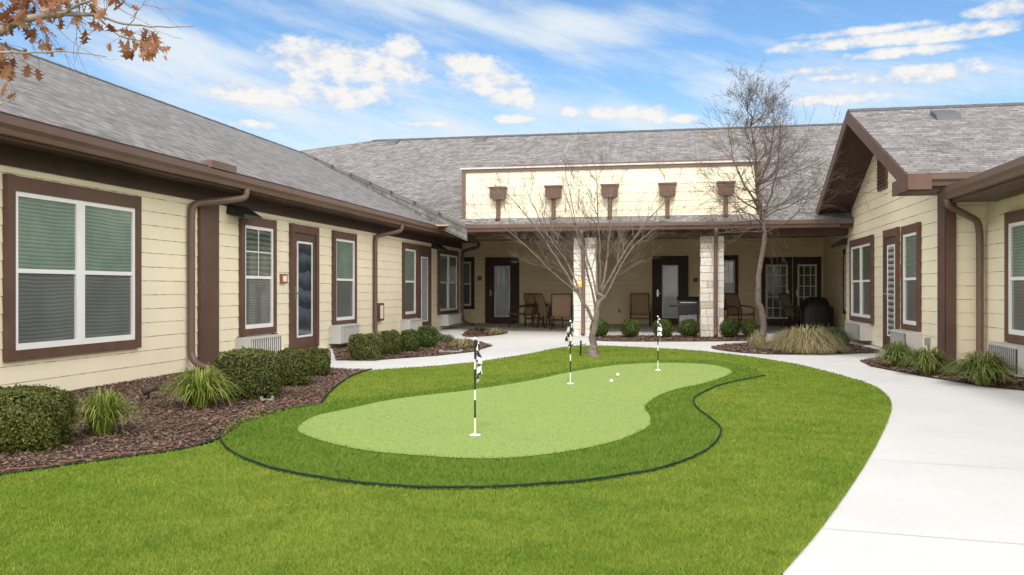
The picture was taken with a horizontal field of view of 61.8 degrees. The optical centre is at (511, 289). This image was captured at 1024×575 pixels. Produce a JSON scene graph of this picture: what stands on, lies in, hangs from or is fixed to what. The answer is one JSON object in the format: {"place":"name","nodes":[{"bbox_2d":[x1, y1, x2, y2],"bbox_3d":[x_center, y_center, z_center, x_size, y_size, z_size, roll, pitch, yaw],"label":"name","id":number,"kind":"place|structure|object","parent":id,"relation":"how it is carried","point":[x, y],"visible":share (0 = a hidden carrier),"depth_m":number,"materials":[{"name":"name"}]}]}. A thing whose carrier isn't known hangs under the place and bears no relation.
{"place":"outdoors","nodes":[
{"label":"outdoors","id":0,"kind":"place"},
{"bbox_2d":[0,367,369,473],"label":"mulch bed","id":1,"kind":"object","parent":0,"point":[125,448],"visible":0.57,"depth_m":7.22,"materials":[{"name":"brown wood"}]},
{"bbox_2d":[0,384,81,453],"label":"boxwood shrub","id":2,"kind":"object","parent":1,"relation":"on","point":[37,418],"visible":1,"depth_m":6.00,"materials":[{"name":"green plant"}]},
{"bbox_2d":[0,0,197,103],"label":"oak tree","id":3,"kind":"object","parent":1,"relation":"on","point":[21,18],"visible":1,"depth_m":4.41,"materials":[{"name":"brown plant"}]},
{"bbox_2d":[0,437,219,474],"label":"lawn edging","id":4,"kind":"object","parent":1,"relation":"on","point":[105,458],"visible":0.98,"depth_m":5.76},
{"bbox_2d":[71,386,152,434],"bbox_3d":[-3.255,0.961,6.777,0.738,0.378,0.731,0,0,11],"label":"strap leaf plant","id":5,"kind":"object","parent":1,"relation":"on","point":[101,417],"visible":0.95,"depth_m":6.71,"materials":[{"name":"green plant"}]},
{"bbox_2d":[141,383,158,399],"bbox_3d":[-3.782,1.074,8.916,0.171,0.193,0.087,0,0,-36],"label":"garden spotlight","id":6,"kind":"object","parent":1,"relation":"on","point":[147,389],"visible":0.9,"depth_m":8.89,"materials":[{"name":"black plastic"}]},
{"bbox_2d":[0,384,329,471],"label":"edging","id":7,"kind":"object","parent":1,"relation":"on","point":[153,449],"visible":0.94,"depth_m":6.05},
{"bbox_2d":[150,365,246,407],"bbox_3d":[-3.042,0.943,8.334,0.975,0.415,0.997,0,0,11],"label":"strap leaf plant","id":8,"kind":"object","parent":1,"relation":"on","point":[200,390],"visible":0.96,"depth_m":8.21,"materials":[{"name":"green plant"}]},
{"bbox_2d":[207,346,285,400],"bbox_3d":[-2.792,0.890,9.027,0.763,0.562,0.609,0,0,2],"label":"boxwood shrub","id":9,"kind":"object","parent":1,"relation":"on","point":[255,372],"visible":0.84,"depth_m":8.81,"materials":[{"name":"green plant"}]},
{"bbox_2d":[260,396,273,400],"bbox_3d":[-2.520,1.125,8.796,0.129,0.050,0.047,0,0,0],"label":"splash block","id":10,"kind":"object","parent":1,"relation":"on","point":[261,398],"depth_m":8.77,"materials":[{"name":"grey concrete"}]},
{"bbox_2d":[276,346,313,386],"bbox_3d":[-2.595,0.928,10.154,0.430,0.486,0.344,0,0,-1],"label":"boxwood shrub","id":11,"kind":"object","parent":1,"relation":"on","point":[297,364],"visible":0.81,"depth_m":10.03,"materials":[{"name":"green plant"}]},
{"bbox_2d":[307,347,330,376],"bbox_3d":[-2.575,0.969,11.337,0.345,0.404,0.287,0,0,-2],"label":"boxwood shrub","id":12,"kind":"object","parent":1,"relation":"on","point":[320,360],"visible":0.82,"depth_m":11.23,"materials":[{"name":"green plant"}]},
{"bbox_2d":[0,323,891,574],"bbox_3d":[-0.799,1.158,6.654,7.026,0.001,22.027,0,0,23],"label":"lawn","id":13,"kind":"structure","parent":0,"point":[496,497],"depth_m":4.57,"materials":[{"name":"green plant"}]},
{"bbox_2d":[0,45,479,390],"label":"residential wing","id":14,"kind":"structure","parent":13,"relation":"on","point":[143,236],"depth_m":11.88,"materials":[{"name":"beige wood"}]},
{"bbox_2d":[2,174,141,361],"bbox_3d":[-4.936,-0.215,9.741,0.080,1.910,2.197,0,0,11],"label":"window","id":15,"kind":"structure","parent":14,"relation":"in","point":[72,260],"depth_m":9.56,"materials":[{"name":"white plastic"}]},
{"bbox_2d":[238,217,276,335],"bbox_3d":[-4.124,-0.215,13.878,0.080,1.890,1.168,0,0,11],"label":"window","id":16,"kind":"structure","parent":14,"relation":"in","point":[257,248],"depth_m":13.85,"materials":[{"name":"grey glass"}]},
{"bbox_2d":[288,223,318,348],"bbox_3d":[-3.775,-0.015,15.580,0.110,2.290,1.160,0,0,11],"label":"door","id":17,"kind":"structure","parent":14,"relation":"in","point":[303,252],"depth_m":15.53,"materials":[{"name":"brown plastic"}]},
{"bbox_2d":[331,230,356,324],"bbox_3d":[-3.423,-0.215,17.449,0.080,1.890,1.207,0,0,11],"label":"window","id":18,"kind":"structure","parent":14,"relation":"in","point":[344,245],"depth_m":17.41,"materials":[{"name":"white plastic"}]},
{"bbox_2d":[401,242,417,318],"bbox_3d":[-2.597,-0.215,21.657,0.080,1.890,1.105,0,0,11],"label":"window","id":19,"kind":"structure","parent":14,"relation":"in","point":[409,277],"depth_m":21.66,"materials":[{"name":"white plastic"}]},
{"bbox_2d":[417,245,430,325],"bbox_3d":[-2.340,-0.015,22.893,0.110,2.290,1.107,0,0,11],"label":"door","id":20,"kind":"structure","parent":14,"relation":"in","point":[424,252],"depth_m":22.89,"materials":[{"name":"white plastic"}]},
{"bbox_2d":[437,250,458,314],"bbox_3d":[-1.893,-0.215,25.248,0.080,1.890,2.175,0,0,11],"label":"window","id":21,"kind":"structure","parent":14,"relation":"in","point":[447,261],"depth_m":25.18,"materials":[{"name":"grey glass"}]},
{"bbox_2d":[321,368,371,402],"bbox_3d":[-2.031,1.140,10.397,0.162,0.022,3.629,0,0,-1],"label":"lawn edging","id":22,"kind":"object","parent":13,"relation":"on","point":[326,395],"visible":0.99,"depth_m":10.40,"materials":[{"name":"black plastic"}]},
{"bbox_2d":[452,127,692,356],"bbox_3d":[1.133,-0.724,14.669,4.410,3.967,2.588,0,0,-2],"label":"bare tree","id":23,"kind":"object","parent":13,"relation":"on","point":[592,350],"visible":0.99,"depth_m":14.58,"materials":[{"name":"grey plant"}]},
{"bbox_2d":[816,102,1023,376],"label":"gabled wing","id":24,"kind":"structure","parent":13,"relation":"on","point":[933,241],"depth_m":13.63,"materials":[{"name":"beige wood"}]},
{"bbox_2d":[849,235,874,323],"bbox_3d":[7.641,-0.200,18.680,0.080,1.840,2.319,0,0,11],"label":"window","id":25,"kind":"structure","parent":24,"relation":"in","point":[861,250],"depth_m":18.60,"materials":[{"name":"white plastic"}]},
{"bbox_2d":[882,227,900,348],"bbox_3d":[7.104,0.010,16.025,0.110,2.280,1.089,0,0,11],"label":"door","id":26,"kind":"structure","parent":24,"relation":"in","point":[891,237],"depth_m":16.02,"materials":[{"name":"white plastic"}]},
{"bbox_2d":[901,222,921,331],"bbox_3d":[6.853,-0.200,14.664,0.080,1.820,1.115,0,0,11],"label":"window","id":27,"kind":"structure","parent":24,"relation":"in","point":[911,240],"depth_m":14.60,"materials":[{"name":"grey glass"}]},
{"bbox_2d":[1004,209,1023,343],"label":"window","id":28,"kind":"structure","parent":24,"relation":"in","point":[1013,220],"depth_m":11.49,"materials":[{"name":"grey glass"}]},
{"bbox_2d":[461,327,507,336],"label":"mulch","id":29,"kind":"object","parent":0,"point":[470,331],"visible":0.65,"depth_m":22.37,"materials":[{"name":"brown wood"}]},
{"bbox_2d":[483,327,504,333],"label":"ornamental grass","id":30,"kind":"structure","parent":29,"relation":"on","point":[493,330],"depth_m":21.91,"materials":[{"name":"beige plant"}]},
{"bbox_2d":[218,358,764,489],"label":"rough turf","id":31,"kind":"structure","parent":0,"point":[487,460],"depth_m":6.03,"materials":[{"name":"green plant"}]},
{"bbox_2d":[219,375,764,487],"bbox_3d":[1.368,1.140,7.782,7.490,0.019,3.191,0,0,-38],"label":"lawn edging","id":32,"kind":"object","parent":31,"relation":"on","point":[472,486],"visible":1,"depth_m":5.17,"materials":[{"name":"black plastic"}]},
{"bbox_2d":[297,363,731,457],"bbox_3d":[0.716,1.147,9.712,2.920,0.001,8.094,0,0,25],"label":"putting green","id":33,"kind":"object","parent":31,"relation":"on","point":[573,427],"visible":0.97,"depth_m":7.69,"materials":[{"name":"green plant"}]},
{"bbox_2d":[469,337,482,435],"bbox_3d":[-0.280,0.760,6.690,0.104,0.773,0.106,0,0,11],"label":"golf flagstick","id":34,"kind":"object","parent":33,"relation":"on","point":[478,361],"visible":1,"depth_m":6.68,"materials":[{"name":"beige plastic"}]},
{"bbox_2d":[564,320,573,383],"bbox_3d":[0.693,0.760,10.328,0.119,0.773,0.103,0,0,11],"label":"golf flagstick","id":35,"kind":"object","parent":33,"relation":"on","point":[569,336],"visible":1,"depth_m":10.33,"materials":[{"name":"white fabric"}]},
{"bbox_2d":[656,316,661,370],"bbox_3d":[2.060,0.760,12.023,0.106,0.773,0.101,0,0,11],"label":"golf flagstick","id":36,"kind":"object","parent":33,"relation":"on","point":[659,330],"visible":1,"depth_m":12.00,"materials":[{"name":"beige plastic"}]},
{"bbox_2d":[0,0,1023,150],"label":"sky","id":37,"kind":"structure","parent":0,"point":[299,75],"materials":[{"name":"blue"}]},
{"bbox_2d":[588,334,748,340],"bbox_3d":[4.044,1.154,20.197,4.532,0.001,2.520,0,0,-3],"label":"mulch bed","id":38,"kind":"object","parent":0,"point":[660,337],"visible":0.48,"depth_m":19.96,"materials":[{"name":"brown wood"}]},
{"bbox_2d":[589,318,608,336],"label":"boxwood shrub","id":39,"kind":"object","parent":38,"relation":"on","point":[603,328],"visible":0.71,"depth_m":20.46,"materials":[{"name":"green plant"}]},
{"bbox_2d":[620,319,639,336],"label":"boxwood shrub","id":40,"kind":"object","parent":38,"relation":"on","point":[630,327],"visible":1,"depth_m":20.47,"materials":[{"name":"green plant"}]},
{"bbox_2d":[653,319,673,336],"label":"boxwood shrub","id":41,"kind":"object","parent":38,"relation":"on","point":[667,327],"visible":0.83,"depth_m":20.48,"materials":[{"name":"green plant"}]},
{"bbox_2d":[678,319,698,336],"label":"boxwood shrub","id":42,"kind":"object","parent":38,"relation":"on","point":[689,327],"visible":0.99,"depth_m":20.49,"materials":[{"name":"green plant"}]},
{"bbox_2d":[719,318,739,336],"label":"boxwood shrub","id":43,"kind":"object","parent":38,"relation":"on","point":[729,327],"visible":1,"depth_m":20.48,"materials":[{"name":"green plant"}]},
{"bbox_2d":[742,319,757,336],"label":"boxwood shrub","id":44,"kind":"object","parent":38,"relation":"on","point":[748,325],"visible":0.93,"depth_m":20.46,"materials":[{"name":"green plant"}]},
{"bbox_2d":[328,323,1023,574],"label":"path","id":45,"kind":"structure","parent":0,"point":[937,487],"depth_m":5.45,"materials":[{"name":"concrete"}]},
{"bbox_2d":[331,331,492,359],"bbox_3d":[-1.659,1.154,18.814,3.008,0.001,10.113,0,0,11],"label":"mulch bed","id":46,"kind":"object","parent":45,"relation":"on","point":[338,347],"visible":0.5,"depth_m":15.55,"materials":[{"name":"brown wood"}]},
{"bbox_2d":[347,333,382,360],"bbox_3d":[-2.408,0.941,14.015,0.602,0.460,0.503,0,0,3],"label":"boxwood shrub","id":47,"kind":"object","parent":46,"relation":"on","point":[366,346],"visible":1,"depth_m":13.83,"materials":[{"name":"green plant"}]},
{"bbox_2d":[380,329,401,354],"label":"boxwood shrub","id":48,"kind":"object","parent":46,"relation":"on","point":[392,340],"visible":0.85,"depth_m":14.89,"materials":[{"name":"green plant"}]},
{"bbox_2d":[400,329,419,351],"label":"boxwood shrub","id":49,"kind":"object","parent":46,"relation":"on","point":[410,338],"visible":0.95,"depth_m":15.73,"materials":[{"name":"green plant"}]},
{"bbox_2d":[417,325,437,347],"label":"boxwood shrub","id":50,"kind":"object","parent":46,"relation":"on","point":[428,335],"visible":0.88,"depth_m":16.78,"materials":[{"name":"green plant"}]},
{"bbox_2d":[437,333,454,341],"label":"ornamental grass","id":51,"kind":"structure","parent":46,"relation":"on","point":[444,338],"depth_m":18.52,"materials":[{"name":"green plant"}]},
{"bbox_2d":[439,349,462,351],"bbox_3d":[-1.112,1.125,15.624,0.431,0.050,0.157,0,0,0],"label":"splash block","id":52,"kind":"object","parent":46,"relation":"on","point":[440,350],"depth_m":15.55,"materials":[{"name":"grey concrete"}]},
{"bbox_2d":[444,337,479,347],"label":"ornamental grass","id":53,"kind":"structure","parent":46,"relation":"on","point":[464,342],"depth_m":16.82,"materials":[{"name":"beige plant"}]},
{"bbox_2d":[509,293,535,327],"bbox_3d":[0.350,0.645,26.027,0.726,1.043,0.655,0,0,-24],"label":"patio chair","id":54,"kind":"object","parent":45,"relation":"on","point":[528,309],"visible":0.94,"depth_m":26.09,"materials":[{"name":"brown metal"}]},
{"bbox_2d":[524,293,549,325],"bbox_3d":[0.776,0.645,26.940,0.655,1.043,0.726,0,0,25],"label":"patio chair","id":55,"kind":"object","parent":45,"relation":"on","point":[526,295],"visible":0.27,"depth_m":26.78,"materials":[{"name":"brown metal"}]},
{"bbox_2d":[525,303,552,327],"bbox_3d":[0.898,0.804,26.100,1.040,0.728,1.040,0,0,11],"label":"patio table","id":56,"kind":"object","parent":45,"relation":"on","point":[539,315],"visible":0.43,"depth_m":26.04,"materials":[{"name":"brown metal"}]},
{"bbox_2d":[533,293,562,328],"bbox_3d":[1.083,0.645,25.572,0.726,1.043,0.655,0,0,-25],"label":"patio chair","id":57,"kind":"object","parent":45,"relation":"on","point":[541,306],"visible":0.74,"depth_m":25.46,"materials":[{"name":"brown metal"}]},
{"bbox_2d":[550,293,572,328],"bbox_3d":[1.439,0.645,24.934,0.655,1.043,0.726,0,0,3],"label":"patio chair","id":58,"kind":"object","parent":45,"relation":"on","point":[561,305],"visible":0.91,"depth_m":24.70,"materials":[{"name":"brown metal"}]},
{"bbox_2d":[300,123,853,336],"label":"clubhouse wing","id":59,"kind":"structure","parent":45,"relation":"on","point":[428,178],"depth_m":25.98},
{"bbox_2d":[460,257,474,308],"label":"window","id":60,"kind":"structure","parent":59,"relation":"in","point":[469,262],"depth_m":29.07,"materials":[{"name":"white plastic"}]},
{"bbox_2d":[485,257,518,323],"bbox_3d":[-0.333,0.060,28.859,1.174,2.280,0.110,0,0,11],"label":"door","id":61,"kind":"structure","parent":59,"relation":"in","point":[501,275],"depth_m":28.87,"materials":[{"name":"brown wood"}]},
{"bbox_2d":[576,280,581,286],"bbox_3d":[1.661,-0.138,21.181,0.140,0.180,0.021,0,0,11],"label":"warning sign","id":62,"kind":"object","parent":59,"relation":"attached to","point":[579,282],"visible":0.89,"depth_m":21.17,"materials":[{"name":"yellow plastic"}]},
{"bbox_2d":[652,256,687,324],"bbox_3d":[5.141,0.060,27.785,1.156,2.280,0.110,0,0,11],"label":"door","id":63,"kind":"structure","parent":59,"relation":"in","point":[669,273],"depth_m":27.80,"materials":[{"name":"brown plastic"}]},
{"bbox_2d":[723,255,737,309],"bbox_3d":[6.958,-0.205,27.444,0.592,1.770,0.080,0,0,11],"label":"window","id":64,"kind":"structure","parent":59,"relation":"in","point":[730,272],"depth_m":27.42,"materials":[{"name":"grey glass"}]},
{"bbox_2d":[761,257,791,325],"bbox_3d":[8.406,0.090,27.144,0.934,2.220,0.110,0,0,11],"label":"door","id":65,"kind":"structure","parent":59,"relation":"in","point":[772,284],"depth_m":27.15,"materials":[{"name":"brown glass"}]},
{"bbox_2d":[793,257,820,325],"bbox_3d":[9.312,0.090,26.966,0.839,2.220,0.110,0,0,11],"label":"door","id":66,"kind":"structure","parent":59,"relation":"in","point":[806,270],"depth_m":26.98,"materials":[{"name":"brown glass"}]},
{"bbox_2d":[843,249,845,313],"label":"window","id":67,"kind":"structure","parent":59,"relation":"in","point":[844,250],"depth_m":23.24,"materials":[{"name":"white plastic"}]},
{"bbox_2d":[629,293,651,326],"bbox_3d":[3.987,0.645,26.566,0.655,1.043,0.726,0,0,5],"label":"patio chair","id":68,"kind":"object","parent":45,"relation":"on","point":[639,304],"visible":0.93,"depth_m":26.77,"materials":[{"name":"brown metal"}]},
{"bbox_2d":[669,297,699,332],"bbox_3d":[4.694,0.682,22.878,0.960,0.963,0.530,0,0,11],"label":"barbecue grill","id":69,"kind":"object","parent":45,"relation":"on","point":[687,305],"visible":0.6,"depth_m":22.70,"materials":[{"name":"black metal"}]},
{"bbox_2d":[724,293,754,328],"bbox_3d":[6.803,0.645,25.658,0.655,1.043,0.726,0,0,-29],"label":"patio chair","id":70,"kind":"object","parent":45,"relation":"on","point":[733,305],"visible":0.87,"depth_m":25.82,"materials":[{"name":"brown metal"}]},
{"bbox_2d":[779,293,802,329],"bbox_3d":[8.156,0.645,24.646,0.726,1.043,0.655,0,0,44],"label":"patio chair","id":71,"kind":"object","parent":45,"relation":"on","point":[787,306],"visible":0.77,"depth_m":24.71,"materials":[{"name":"brown metal"}]},
{"bbox_2d":[797,297,834,329],"bbox_3d":[8.670,0.695,24.399,1.050,0.954,0.671,0,0,11],"label":"covered grill","id":72,"kind":"object","parent":45,"relation":"on","point":[816,311],"visible":0.93,"depth_m":24.14,"materials":[{"name":"black fabric"}]},
{"bbox_2d":[860,356,1023,389],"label":"mulch bed","id":73,"kind":"object","parent":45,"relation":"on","point":[947,376],"visible":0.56,"depth_m":11.28,"materials":[{"name":"brown wood"}]},
{"bbox_2d":[868,340,918,366],"bbox_3d":[5.729,0.954,12.640,0.869,0.392,0.863,0,0,11],"label":"strap leaf plant","id":74,"kind":"object","parent":73,"relation":"on","point":[896,353],"visible":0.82,"depth_m":12.54,"materials":[{"name":"green plant"}]},
{"bbox_2d":[897,346,955,374],"bbox_3d":[5.610,0.957,11.517,0.857,0.385,0.871,0,0,11],"label":"strap leaf plant","id":75,"kind":"object","parent":73,"relation":"on","point":[929,361],"visible":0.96,"depth_m":11.41,"materials":[{"name":"green plant"}]},
{"bbox_2d":[937,350,1023,385],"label":"strap leaf plant","id":76,"kind":"object","parent":73,"relation":"on","point":[979,369],"visible":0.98,"depth_m":10.17,"materials":[{"name":"green plant"}]},
{"bbox_2d":[746,329,767,346],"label":"ornamental grass","id":77,"kind":"object","parent":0,"point":[756,339],"depth_m":17.03,"materials":[{"name":"beige plant"}]},
{"bbox_2d":[711,342,880,353],"bbox_3d":[5.517,1.154,17.028,3.066,0.001,3.978,0,0,11],"label":"mulch bed","id":78,"kind":"object","parent":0,"point":[861,347],"visible":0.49,"depth_m":16.06,"materials":[{"name":"brown wood"}]},
{"bbox_2d":[677,58,879,336],"bbox_3d":[5.081,-1.822,17.463,4.010,6.120,4.303,0,0,-13],"label":"bare tree","id":79,"kind":"object","parent":78,"relation":"on","point":[771,104],"visible":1,"depth_m":17.35,"materials":[{"name":"brown plant"}]},
{"bbox_2d":[760,323,853,353],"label":"ornamental grass","id":80,"kind":"object","parent":78,"relation":"on","point":[802,341],"depth_m":15.27,"materials":[{"name":"beige plant"}]},
{"bbox_2d":[804,323,857,344],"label":"ornamental grass","id":81,"kind":"object","parent":78,"relation":"on","point":[841,335],"depth_m":17.58,"materials":[{"name":"green plant"}]}
]}

